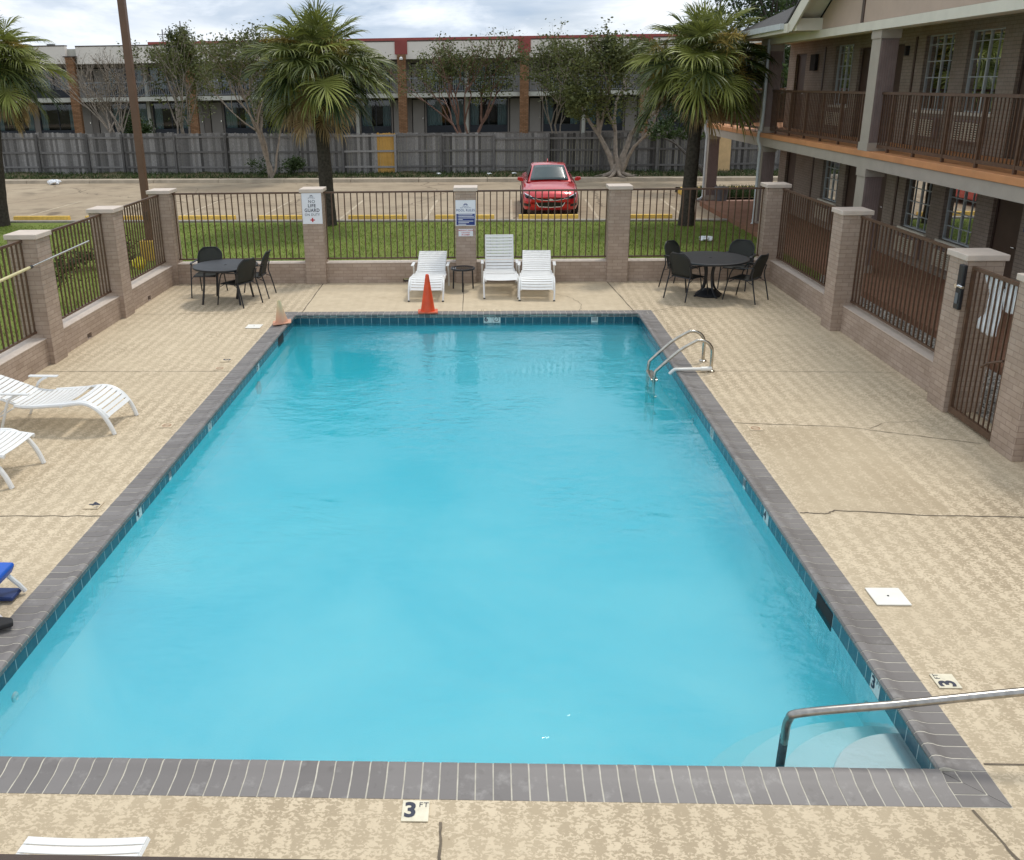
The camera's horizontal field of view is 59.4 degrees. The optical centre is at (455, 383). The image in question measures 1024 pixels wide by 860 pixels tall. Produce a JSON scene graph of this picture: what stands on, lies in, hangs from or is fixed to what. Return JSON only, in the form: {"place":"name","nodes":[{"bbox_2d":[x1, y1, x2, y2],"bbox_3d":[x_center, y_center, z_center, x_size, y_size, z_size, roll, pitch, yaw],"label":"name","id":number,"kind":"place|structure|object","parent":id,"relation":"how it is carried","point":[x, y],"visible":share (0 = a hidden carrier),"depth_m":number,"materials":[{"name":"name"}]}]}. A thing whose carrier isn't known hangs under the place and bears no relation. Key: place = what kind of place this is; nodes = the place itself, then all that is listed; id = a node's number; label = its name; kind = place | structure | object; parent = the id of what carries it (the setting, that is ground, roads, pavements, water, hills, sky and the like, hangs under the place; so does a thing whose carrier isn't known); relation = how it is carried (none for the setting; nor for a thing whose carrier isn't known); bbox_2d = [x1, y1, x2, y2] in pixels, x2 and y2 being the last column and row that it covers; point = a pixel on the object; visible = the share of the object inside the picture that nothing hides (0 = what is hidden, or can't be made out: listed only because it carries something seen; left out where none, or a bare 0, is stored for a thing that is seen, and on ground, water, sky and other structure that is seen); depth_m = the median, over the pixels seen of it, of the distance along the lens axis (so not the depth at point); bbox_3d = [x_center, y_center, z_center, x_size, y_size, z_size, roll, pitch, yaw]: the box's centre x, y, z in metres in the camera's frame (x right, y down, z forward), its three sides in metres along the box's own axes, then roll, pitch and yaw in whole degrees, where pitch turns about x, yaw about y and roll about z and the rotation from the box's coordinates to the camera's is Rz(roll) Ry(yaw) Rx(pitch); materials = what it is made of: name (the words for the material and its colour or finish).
{"place":"outdoors","nodes":[
{"label":"outdoors","id":0,"kind":"place"},
{"bbox_2d":[0,854,322,859],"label":"balcony railing","id":1,"kind":"object","parent":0,"point":[40,857],"depth_m":0.31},
{"bbox_2d":[6,181,776,221],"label":"parking lot","id":2,"kind":"structure","parent":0,"point":[74,201],"depth_m":33.88,"materials":[{"name":"concrete"}]},
{"bbox_2d":[10,218,726,222],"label":"lawn kerb","id":3,"kind":"structure","parent":2,"relation":"on","point":[341,220],"depth_m":27.61,"materials":[{"name":"grey concrete"}]},
{"bbox_2d":[5,176,777,183],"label":"kerb","id":4,"kind":"structure","parent":2,"relation":"on","point":[353,180],"depth_m":39.37,"materials":[{"name":"concrete"}]},
{"bbox_2d":[517,158,580,213],"bbox_3d":[3.134,-6.732,30.180,2.075,1.563,4.646,0,18,4],"label":"parked car","id":5,"kind":"object","parent":2,"relation":"on","point":[547,174],"visible":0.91,"depth_m":28.79,"materials":[{"name":"red"}]},
{"bbox_2d":[636,78,716,185],"bbox_3d":[8.155,-9.828,34.388,2.654,4.808,3.957,-7,19,-18],"label":"shrub","id":6,"kind":"object","parent":2,"relation":"on","point":[664,126],"visible":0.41,"depth_m":33.64,"materials":[{"name":"green plant"}]},
{"bbox_2d":[697,0,1023,292],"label":"motel wing","id":7,"kind":"structure","parent":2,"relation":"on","point":[874,49],"depth_m":18.30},
{"bbox_2d":[770,90,865,147],"bbox_3d":[8.575,-6.409,21.366,0.060,1.129,6.710,0,18,2],"label":"balcony railing","id":8,"kind":"object","parent":7,"relation":"on","point":[789,120],"visible":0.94,"depth_m":21.02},
{"bbox_2d":[822,160,839,202],"bbox_3d":[10.228,-5.577,24.017,0.145,1.310,1.200,0,18,2],"label":"window","id":9,"kind":"structure","parent":7,"relation":"in","point":[832,168],"depth_m":24.20,"materials":[{"name":"clear glass"}]},
{"bbox_2d":[834,44,853,104],"bbox_3d":[10.193,-8.010,23.205,0.145,1.480,1.200,0,18,2],"label":"window","id":10,"kind":"structure","parent":7,"relation":"in","point":[845,59],"depth_m":23.31,"materials":[{"name":"clear glass"}]},
{"bbox_2d":[904,179,932,232],"bbox_3d":[10.053,-3.957,19.173,0.145,1.310,1.220,0,18,2],"label":"window","id":11,"kind":"structure","parent":7,"relation":"in","point":[919,193],"depth_m":19.32,"materials":[{"name":"clear glass"}]},
{"bbox_2d":[921,33,955,110],"bbox_3d":[10.019,-6.390,18.361,0.145,1.480,1.220,0,18,2],"label":"window","id":12,"kind":"structure","parent":7,"relation":"in","point":[941,47],"depth_m":18.44,"materials":[{"name":"clear glass"}]},
{"bbox_2d":[876,92,1023,174],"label":"balcony railing","id":13,"kind":"object","parent":7,"relation":"on","point":[976,160],"visible":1,"depth_m":14.92,"materials":[{"name":"metal"}]},
{"bbox_2d":[942,188,977,247],"bbox_3d":[9.993,-3.393,17.486,0.145,1.310,1.220,0,18,2],"label":"window","id":14,"kind":"structure","parent":7,"relation":"in","point":[961,205],"depth_m":17.61,"materials":[{"name":"clear glass"}]},
{"bbox_2d":[964,27,1005,112],"bbox_3d":[9.958,-5.826,16.674,0.145,1.480,1.220,0,18,2],"label":"window","id":15,"kind":"structure","parent":7,"relation":"in","point":[987,43],"depth_m":16.74,"materials":[{"name":"clear glass"}]},
{"bbox_2d":[989,198,1023,292],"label":"door","id":16,"kind":"structure","parent":7,"relation":"in","point":[1008,215],"depth_m":15.99,"materials":[{"name":"wood"}]},
{"bbox_2d":[1005,55,1023,159],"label":"door","id":17,"kind":"structure","parent":7,"relation":"in","point":[1020,90],"depth_m":15.63,"materials":[{"name":"wood"}]},
{"bbox_2d":[5,166,777,178],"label":"verge","id":18,"kind":"structure","parent":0,"point":[401,172],"depth_m":41.05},
{"bbox_2d":[1,132,42,172],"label":"wooden fence","id":19,"kind":"object","parent":18,"relation":"on","point":[23,155],"visible":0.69,"depth_m":44.03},
{"bbox_2d":[36,132,91,173],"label":"wooden fence","id":20,"kind":"object","parent":18,"relation":"on","point":[72,154],"visible":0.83,"depth_m":43.72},
{"bbox_2d":[87,132,126,172],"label":"wooden fence","id":21,"kind":"object","parent":18,"relation":"on","point":[111,152],"visible":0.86,"depth_m":43.41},
{"bbox_2d":[122,132,177,173],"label":"wooden fence","id":22,"kind":"object","parent":18,"relation":"on","point":[160,156],"visible":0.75,"depth_m":43.10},
{"bbox_2d":[174,133,228,172],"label":"wooden fence","id":23,"kind":"object","parent":18,"relation":"on","point":[193,148],"visible":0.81,"depth_m":42.76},
{"bbox_2d":[184,16,305,177],"bbox_3d":[-9.028,-12.397,39.146,5.942,6.810,6.087,0,18,2],"label":"crape myrtle","id":24,"kind":"object","parent":18,"relation":"on","point":[225,51],"visible":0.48,"depth_m":38.43,"materials":[{"name":"green plant"}]},
{"bbox_2d":[225,133,299,173],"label":"wooden fence","id":25,"kind":"object","parent":18,"relation":"on","point":[237,148],"visible":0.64,"depth_m":42.35,"materials":[{"name":"wood"}]},
{"bbox_2d":[298,133,344,172],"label":"wooden fence","id":26,"kind":"object","parent":18,"relation":"on","point":[307,152],"visible":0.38,"depth_m":42.00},
{"bbox_2d":[343,133,396,172],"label":"wooden fence","id":27,"kind":"object","parent":18,"relation":"on","point":[369,160],"visible":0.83,"depth_m":41.77,"materials":[{"name":"wood"}]},
{"bbox_2d":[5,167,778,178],"bbox_3d":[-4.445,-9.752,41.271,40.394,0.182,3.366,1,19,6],"label":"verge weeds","id":28,"kind":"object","parent":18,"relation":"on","point":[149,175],"visible":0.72,"depth_m":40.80,"materials":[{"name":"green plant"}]},
{"bbox_2d":[395,132,441,171],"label":"wooden fence","id":29,"kind":"object","parent":18,"relation":"on","point":[428,156],"visible":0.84,"depth_m":41.55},
{"bbox_2d":[441,132,494,172],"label":"wooden fence","id":30,"kind":"object","parent":18,"relation":"on","point":[480,145],"visible":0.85,"depth_m":41.34,"materials":[{"name":"wood"}]},
{"bbox_2d":[494,132,549,170],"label":"wooden fence","id":31,"kind":"object","parent":18,"relation":"on","point":[535,146],"visible":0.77,"depth_m":41.08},
{"bbox_2d":[549,132,603,171],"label":"wooden fence","id":32,"kind":"object","parent":18,"relation":"on","point":[583,157],"visible":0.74,"depth_m":40.92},
{"bbox_2d":[547,16,684,177],"bbox_3d":[7.481,-11.971,37.660,6.111,6.584,6.978,-12,21,-30],"label":"crape myrtle","id":33,"kind":"object","parent":18,"relation":"on","point":[610,58],"visible":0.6,"depth_m":37.57,"materials":[{"name":"green plant"}]},
{"bbox_2d":[603,132,658,171],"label":"wooden fence","id":34,"kind":"object","parent":18,"relation":"on","point":[644,151],"visible":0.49,"depth_m":40.72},
{"bbox_2d":[657,133,705,171],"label":"wooden fence","id":35,"kind":"object","parent":18,"relation":"on","point":[667,148],"visible":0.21,"depth_m":40.65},
{"bbox_2d":[717,140,757,169],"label":"wooden fence","id":36,"kind":"object","parent":18,"relation":"on","point":[740,150],"visible":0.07,"depth_m":40.53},
{"bbox_2d":[14,138,777,178],"bbox_3d":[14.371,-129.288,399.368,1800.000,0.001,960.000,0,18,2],"label":"ground","id":37,"kind":"structure","parent":0,"point":[499,155],"depth_m":54.98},
{"bbox_2d":[41,47,167,132],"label":"crape myrtle","id":38,"kind":"object","parent":37,"relation":"on","point":[119,87],"visible":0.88,"depth_m":46.85,"materials":[{"name":"green plant"}]},
{"bbox_2d":[112,20,231,154],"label":"crape myrtle","id":39,"kind":"object","parent":37,"relation":"on","point":[173,60],"visible":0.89,"depth_m":46.04,"materials":[{"name":"green plant"}]},
{"bbox_2d":[0,33,790,142],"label":"motel","id":40,"kind":"structure","parent":37,"relation":"on","point":[521,109],"depth_m":69.15,"materials":[{"name":"grey paint"}]},
{"bbox_2d":[152,102,190,135],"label":"window","id":41,"kind":"structure","parent":40,"relation":"in","point":[158,123],"depth_m":70.27,"materials":[{"name":"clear glass"}]},
{"bbox_2d":[223,101,255,133],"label":"window","id":42,"kind":"structure","parent":40,"relation":"in","point":[232,124],"depth_m":70.09,"materials":[{"name":"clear glass"}]},
{"bbox_2d":[360,99,391,133],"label":"window","id":43,"kind":"structure","parent":40,"relation":"in","point":[387,124],"depth_m":69.71,"materials":[{"name":"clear glass"}]},
{"bbox_2d":[426,98,463,132],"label":"window","id":44,"kind":"structure","parent":40,"relation":"in","point":[434,119],"depth_m":69.49,"materials":[{"name":"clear glass"}]},
{"bbox_2d":[470,97,507,131],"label":"window","id":45,"kind":"structure","parent":40,"relation":"in","point":[503,106],"depth_m":69.39,"materials":[{"name":"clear glass"}]},
{"bbox_2d":[380,26,532,160],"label":"crape myrtle","id":46,"kind":"object","parent":37,"relation":"on","point":[449,65],"visible":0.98,"depth_m":45.50,"materials":[{"name":"green plant"}]},
{"bbox_2d":[514,17,595,148],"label":"crape myrtle","id":47,"kind":"object","parent":37,"relation":"on","point":[548,61],"visible":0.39,"depth_m":44.65,"materials":[{"name":"green plant"}]},
{"bbox_2d":[703,0,797,145],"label":"broadleaf tree","id":48,"kind":"object","parent":37,"relation":"on","point":[762,13],"visible":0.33,"depth_m":41.93,"materials":[{"name":"green plant"}]},
{"bbox_2d":[0,220,821,349],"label":"lawn","id":49,"kind":"structure","parent":0,"point":[419,236],"depth_m":24.26,"materials":[{"name":"plant"}]},
{"bbox_2d":[0,10,77,226],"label":"palm tree","id":50,"kind":"object","parent":49,"relation":"on","point":[16,71],"visible":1,"depth_m":26.47,"materials":[{"name":"green plant"}]},
{"bbox_2d":[117,0,154,260],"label":"lamp post","id":51,"kind":"object","parent":49,"relation":"on","point":[131,85],"visible":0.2,"depth_m":20.89,"materials":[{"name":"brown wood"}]},
{"bbox_2d":[235,0,401,226],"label":"palm tree","id":52,"kind":"object","parent":49,"relation":"on","point":[295,51],"visible":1,"depth_m":25.16,"materials":[{"name":"green plant"}]},
{"bbox_2d":[620,0,785,225],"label":"palm tree","id":53,"kind":"object","parent":49,"relation":"on","point":[709,46],"visible":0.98,"depth_m":24.14,"materials":[{"name":"green plant"}]},
{"bbox_2d":[0,322,921,768],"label":"water","id":54,"kind":"structure","parent":0,"point":[40,662],"depth_m":8.54,"materials":[{"name":"liquid"}]},
{"bbox_2d":[0,280,1023,859],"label":"pool deck","id":55,"kind":"structure","parent":0,"point":[884,474],"depth_m":8.45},
{"bbox_2d":[0,562,26,616],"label":"pool lift","id":56,"kind":"object","parent":55,"relation":"on","point":[8,594],"visible":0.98,"depth_m":7.29,"materials":[{"name":"blue plastic"}]},
{"bbox_2d":[0,428,45,488],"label":"sun lounger","id":57,"kind":"object","parent":55,"relation":"on","point":[21,435],"visible":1,"depth_m":9.72,"materials":[{"name":"white plastic"}]},
{"bbox_2d":[0,338,49,392],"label":"brick wall","id":58,"kind":"structure","parent":55,"relation":"on","point":[22,361],"depth_m":12.95,"materials":[{"name":"brick"}]},
{"bbox_2d":[0,240,36,353],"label":"iron railing","id":59,"kind":"object","parent":58,"relation":"on","point":[6,246],"visible":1,"depth_m":12.86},
{"bbox_2d":[3,230,67,363],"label":"brick pillar","id":60,"kind":"structure","parent":55,"relation":"on","point":[42,284],"depth_m":13.35,"materials":[{"name":"brick"}]},
{"bbox_2d":[0,374,138,434],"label":"sun lounger","id":61,"kind":"object","parent":55,"relation":"on","point":[65,396],"visible":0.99,"depth_m":11.05,"materials":[{"name":"white plastic"}]},
{"bbox_2d":[16,836,150,855],"bbox_3d":[-1.873,2.688,3.696,0.770,0.528,1.954,0,18,1],"label":"sun lounger","id":62,"kind":"object","parent":55,"relation":"on","point":[51,846],"visible":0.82,"depth_m":4.47,"materials":[{"name":"white plastic"}]},
{"bbox_2d":[62,296,121,352],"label":"brick wall","id":63,"kind":"structure","parent":55,"relation":"on","point":[87,323],"depth_m":15.09,"materials":[{"name":"brick"}]},
{"bbox_2d":[49,214,111,318],"bbox_3d":[-6.266,-1.942,14.795,0.040,1.405,2.388,0,18,2],"label":"iron railing","id":64,"kind":"object","parent":63,"relation":"on","point":[66,226],"visible":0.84,"depth_m":14.96,"materials":[{"name":"metal"}]},
{"bbox_2d":[86,206,134,317],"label":"brick pillar","id":65,"kind":"structure","parent":55,"relation":"on","point":[116,250],"depth_m":16.01,"materials":[{"name":"brick"}]},
{"bbox_2d":[131,266,173,309],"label":"brick wall","id":66,"kind":"structure","parent":55,"relation":"on","point":[151,284],"depth_m":17.83,"materials":[{"name":"brick"}]},
{"bbox_2d":[122,195,165,280],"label":"iron railing","id":67,"kind":"object","parent":66,"relation":"on","point":[150,231],"visible":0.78,"depth_m":17.71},
{"bbox_2d":[146,188,182,284],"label":"brick pillar","id":68,"kind":"structure","parent":55,"relation":"on","point":[168,225],"depth_m":18.71,"materials":[{"name":"brick"}]},
{"bbox_2d":[190,246,227,297],"bbox_3d":[-4.969,-2.247,17.982,0.634,0.916,0.699,0,18,2],"label":"patio chair","id":69,"kind":"object","parent":55,"relation":"on","point":[209,253],"visible":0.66,"depth_m":18.12,"materials":[{"name":"black metal"}]},
{"bbox_2d":[192,259,257,305],"bbox_3d":[-4.448,-1.968,17.438,1.240,0.718,1.240,0,18,2],"label":"patio table","id":70,"kind":"object","parent":55,"relation":"on","point":[222,266],"visible":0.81,"depth_m":17.19,"materials":[{"name":"black paint"}]},
{"bbox_2d":[217,257,262,308],"bbox_3d":[-4.147,-1.975,17.132,0.699,0.916,0.634,10,21,29],"label":"patio chair","id":71,"kind":"object","parent":55,"relation":"on","point":[246,270],"visible":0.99,"depth_m":16.96,"materials":[{"name":"black paint"}]},
{"bbox_2d":[178,261,306,283],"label":"brick wall","id":72,"kind":"structure","parent":55,"relation":"on","point":[287,271],"depth_m":19.00,"materials":[{"name":"brick"}]},
{"bbox_2d":[172,192,304,259],"bbox_3d":[-4.521,-3.307,18.807,2.738,1.405,0.040,0,18,2],"label":"iron railing","id":73,"kind":"object","parent":72,"relation":"on","point":[231,193],"visible":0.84,"depth_m":18.77,"materials":[{"name":"metal"}]},
{"bbox_2d":[299,187,328,283],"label":"brick pillar","id":74,"kind":"structure","parent":55,"relation":"on","point":[315,247],"depth_m":18.68,"materials":[{"name":"brick"}]},
{"bbox_2d":[301,193,322,223],"bbox_3d":[-2.947,-3.605,18.409,0.410,0.630,0.014,0,18,2],"label":"pool sign","id":75,"kind":"object","parent":74,"relation":"attached to","point":[311,208],"visible":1,"depth_m":18.41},
{"bbox_2d":[326,260,455,282],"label":"brick wall","id":76,"kind":"structure","parent":55,"relation":"on","point":[369,271],"depth_m":18.89,"materials":[{"name":"brick"}]},
{"bbox_2d":[323,190,455,258],"bbox_3d":[-1.356,-3.314,18.691,2.733,1.405,0.040,0,18,2],"label":"iron railing","id":77,"kind":"object","parent":76,"relation":"on","point":[382,192],"visible":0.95,"depth_m":18.67,"materials":[{"name":"metal"}]},
{"bbox_2d":[408,251,449,301],"bbox_3d":[-0.511,-2.178,17.992,0.770,0.665,1.892,0,18,4],"label":"sun lounger","id":78,"kind":"object","parent":55,"relation":"on","point":[437,276],"visible":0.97,"depth_m":18.22,"materials":[{"name":"white plastic"}]},
{"bbox_2d":[453,185,477,282],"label":"brick pillar","id":79,"kind":"structure","parent":55,"relation":"on","point":[466,250],"depth_m":18.55,"materials":[{"name":"brick"}]},
{"bbox_2d":[455,200,475,225],"bbox_3d":[0.214,-3.498,18.331,0.410,0.520,0.014,0,18,2],"label":"pool sign","id":80,"kind":"object","parent":79,"relation":"attached to","point":[465,212],"visible":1,"depth_m":18.33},
{"bbox_2d":[481,234,518,298],"bbox_3d":[0.905,-2.367,17.945,0.770,1.015,1.579,0,18,1],"label":"sun lounger","id":81,"kind":"object","parent":55,"relation":"on","point":[504,243],"visible":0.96,"depth_m":18.42,"materials":[{"name":"white plastic"}]},
{"bbox_2d":[0,309,1012,821],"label":"swimming pool","id":82,"kind":"structure","parent":55,"relation":"in","point":[554,579],"depth_m":8.47,"materials":[{"name":"liquid"}]},
{"bbox_2d":[775,687,1023,766],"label":"pool handrail","id":83,"kind":"object","parent":82,"relation":"attached to","point":[790,717],"visible":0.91,"depth_m":5.40,"materials":[{"name":"metal"}]},
{"bbox_2d":[518,250,555,300],"bbox_3d":[1.633,-2.182,17.913,0.770,0.665,1.892,1,19,4],"label":"sun lounger","id":84,"kind":"object","parent":55,"relation":"on","point":[536,266],"visible":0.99,"depth_m":18.09,"materials":[{"name":"white plastic"}]},
{"bbox_2d":[476,258,606,281],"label":"brick wall","id":85,"kind":"structure","parent":55,"relation":"on","point":[572,270],"depth_m":18.74,"materials":[{"name":"brick"}]},
{"bbox_2d":[476,189,608,257],"bbox_3d":[1.797,-3.320,18.575,2.713,1.405,0.040,0,18,2],"label":"iron railing","id":86,"kind":"object","parent":85,"relation":"on","point":[542,190],"visible":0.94,"depth_m":18.52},
{"bbox_2d":[605,183,632,281],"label":"brick pillar","id":87,"kind":"structure","parent":55,"relation":"on","point":[618,224],"depth_m":18.37,"materials":[{"name":"brick"}]},
{"bbox_2d":[643,330,714,432],"bbox_3d":[3.292,-0.036,13.174,0.895,1.436,0.610,0,18,2],"label":"pool ladder","id":88,"kind":"object","parent":55,"relation":"attached to","point":[650,391],"visible":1,"depth_m":13.15,"materials":[{"name":"metal"}]},
{"bbox_2d":[663,252,708,302],"bbox_3d":[4.436,-2.090,17.106,0.699,0.916,0.634,-14,22,-34],"label":"patio chair","id":89,"kind":"object","parent":55,"relation":"on","point":[680,265],"visible":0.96,"depth_m":16.92,"materials":[{"name":"black paint"}]},
{"bbox_2d":[627,257,757,280],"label":"brick wall","id":90,"kind":"structure","parent":55,"relation":"on","point":[645,269],"depth_m":18.67,"materials":[{"name":"brick"}]},
{"bbox_2d":[628,187,764,256],"bbox_3d":[4.948,-3.327,18.460,2.728,1.405,0.040,0,18,2],"label":"iron railing","id":91,"kind":"object","parent":90,"relation":"on","point":[690,189],"visible":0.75,"depth_m":18.40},
{"bbox_2d":[682,251,749,298],"bbox_3d":[4.913,-2.066,17.300,1.440,0.760,1.440,0,18,2],"label":"patio table","id":92,"kind":"object","parent":55,"relation":"on","point":[712,259],"visible":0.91,"depth_m":17.21,"materials":[{"name":"black paint"}]},
{"bbox_2d":[717,239,755,290],"bbox_3d":[5.675,-2.395,17.966,0.634,0.916,0.699,10,22,30],"label":"patio chair","id":93,"kind":"object","parent":55,"relation":"on","point":[744,247],"visible":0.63,"depth_m":18.04,"materials":[{"name":"black paint"}]},
{"bbox_2d":[722,253,768,304],"bbox_3d":[5.525,-2.031,16.884,0.699,0.916,0.634,16,25,41],"label":"patio chair","id":94,"kind":"object","parent":55,"relation":"on","point":[758,267],"visible":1,"depth_m":16.73,"materials":[{"name":"black paint"}]},
{"bbox_2d":[755,182,791,280],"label":"brick pillar","id":95,"kind":"structure","parent":55,"relation":"on","point":[771,216],"depth_m":18.22,"materials":[{"name":"brick"}]},
{"bbox_2d":[769,260,824,316],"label":"brick wall","id":96,"kind":"structure","parent":55,"relation":"on","point":[802,289],"depth_m":16.89,"materials":[{"name":"brick"}]},
{"bbox_2d":[776,188,836,286],"bbox_3d":[6.554,-2.701,16.517,0.040,1.405,3.528,0,18,2],"label":"iron railing","id":97,"kind":"object","parent":96,"relation":"on","point":[787,192],"visible":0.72,"depth_m":16.76,"materials":[{"name":"metal"}]},
{"bbox_2d":[821,207,874,330],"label":"brick pillar","id":98,"kind":"structure","parent":55,"relation":"on","point":[845,233],"depth_m":14.53,"materials":[{"name":"brick"}]},
{"bbox_2d":[840,305,933,391],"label":"brick wall","id":99,"kind":"structure","parent":55,"relation":"on","point":[905,356],"depth_m":13.03,"materials":[{"name":"brick"}]},
{"bbox_2d":[850,216,954,351],"bbox_3d":[6.420,-1.459,12.802,0.040,1.405,3.448,0,18,2],"label":"iron railing","id":100,"kind":"object","parent":99,"relation":"on","point":[923,239],"visible":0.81,"depth_m":12.90,"materials":[{"name":"metal"}]},
{"bbox_2d":[865,588,911,605],"bbox_3d":[3.474,1.706,7.177,0.270,0.016,0.250,0,18,2],"label":"skimmer lid","id":101,"kind":"object","parent":55,"relation":"on","point":[889,596],"visible":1,"depth_m":7.16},
{"bbox_2d":[927,248,1010,411],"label":"brick pillar","id":102,"kind":"structure","parent":55,"relation":"on","point":[946,349],"depth_m":10.93,"materials":[{"name":"brick"}]},
{"bbox_2d":[948,266,1019,440],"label":"metal gate","id":103,"kind":"structure","parent":102,"relation":"attached to","point":[973,424],"depth_m":10.38,"materials":[{"name":"metal"}]},
{"bbox_2d":[976,275,1004,336],"bbox_3d":[6.119,-0.884,10.233,0.024,0.670,0.467,0,18,2],"label":"plastic sheet","id":104,"kind":"object","parent":103,"relation":"attached to","point":[991,307],"visible":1,"depth_m":10.17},
{"bbox_2d":[989,273,1023,460],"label":"brick pillar","id":105,"kind":"structure","parent":55,"relation":"on","point":[1007,438],"depth_m":9.65,"materials":[{"name":"brick"}]},
{"bbox_2d":[700,201,1012,374],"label":"walkway","id":106,"kind":"structure","parent":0,"point":[731,213],"depth_m":18.18,"materials":[{"name":"concrete"}]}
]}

